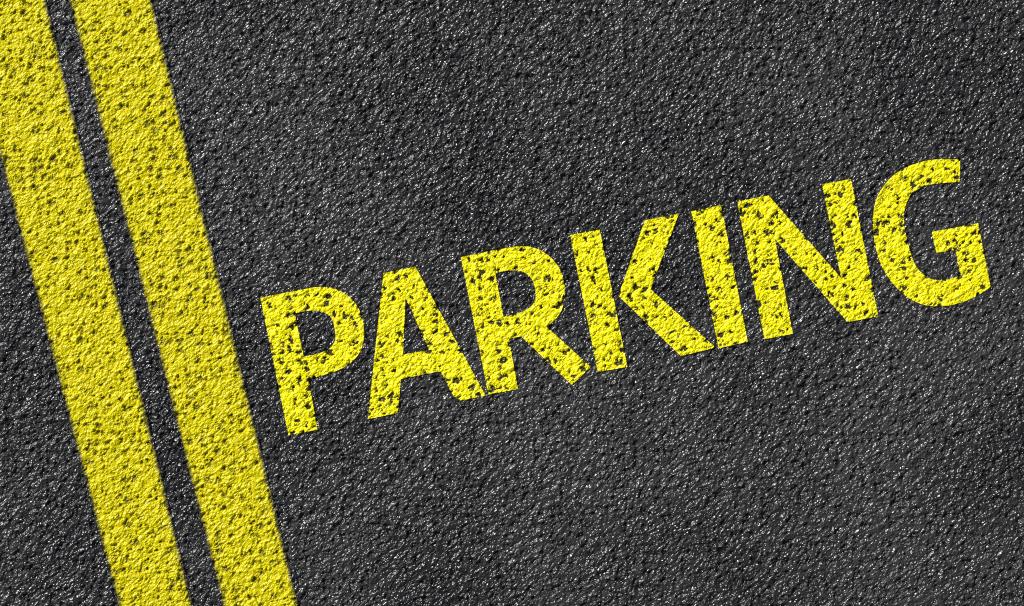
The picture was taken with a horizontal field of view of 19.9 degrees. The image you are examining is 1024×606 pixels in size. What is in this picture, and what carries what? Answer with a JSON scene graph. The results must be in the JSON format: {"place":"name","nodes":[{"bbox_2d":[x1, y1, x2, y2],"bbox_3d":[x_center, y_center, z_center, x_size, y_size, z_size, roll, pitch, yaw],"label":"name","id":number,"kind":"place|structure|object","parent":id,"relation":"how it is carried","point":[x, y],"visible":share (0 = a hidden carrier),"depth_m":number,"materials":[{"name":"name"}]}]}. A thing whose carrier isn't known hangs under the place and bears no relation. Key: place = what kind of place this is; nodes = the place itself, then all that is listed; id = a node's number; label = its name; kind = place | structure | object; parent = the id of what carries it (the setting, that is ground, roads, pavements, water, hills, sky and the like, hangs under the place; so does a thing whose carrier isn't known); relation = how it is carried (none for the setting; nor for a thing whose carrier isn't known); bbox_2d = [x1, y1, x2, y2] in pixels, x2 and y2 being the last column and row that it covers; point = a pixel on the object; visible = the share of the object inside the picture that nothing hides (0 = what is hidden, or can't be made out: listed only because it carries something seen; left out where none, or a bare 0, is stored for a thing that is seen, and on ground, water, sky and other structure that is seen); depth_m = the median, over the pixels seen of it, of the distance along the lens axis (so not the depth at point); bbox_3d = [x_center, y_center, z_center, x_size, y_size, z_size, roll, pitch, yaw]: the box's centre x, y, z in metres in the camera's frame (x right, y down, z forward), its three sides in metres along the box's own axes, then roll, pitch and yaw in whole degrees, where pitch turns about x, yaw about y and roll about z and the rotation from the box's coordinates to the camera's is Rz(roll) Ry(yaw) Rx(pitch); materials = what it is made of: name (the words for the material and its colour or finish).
{"place":"outdoors","nodes":[
{"label":"outdoors","id":0,"kind":"place"},
{"bbox_2d":[0,0,1023,605],"bbox_3d":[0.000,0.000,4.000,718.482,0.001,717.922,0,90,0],"label":"ground","id":1,"kind":"structure","parent":0,"point":[822,454],"depth_m":4.00,"materials":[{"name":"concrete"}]},
{"bbox_2d":[0,0,192,605],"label":"painted line","id":2,"kind":"object","parent":1,"relation":"on","point":[45,171],"visible":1,"depth_m":4.00,"materials":[{"name":"paint"}]},
{"bbox_2d":[69,0,298,605],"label":"painted line","id":3,"kind":"object","parent":1,"relation":"on","point":[136,105],"visible":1,"depth_m":4.00,"materials":[{"name":"paint"}]},
{"bbox_2d":[260,159,990,434],"bbox_3d":[0.157,-0.007,3.999,0.982,0.001,0.203,-12,90,0],"label":"painted word","id":4,"kind":"object","parent":1,"relation":"on","point":[766,223],"visible":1,"depth_m":4.00,"materials":[{"name":"paint"}]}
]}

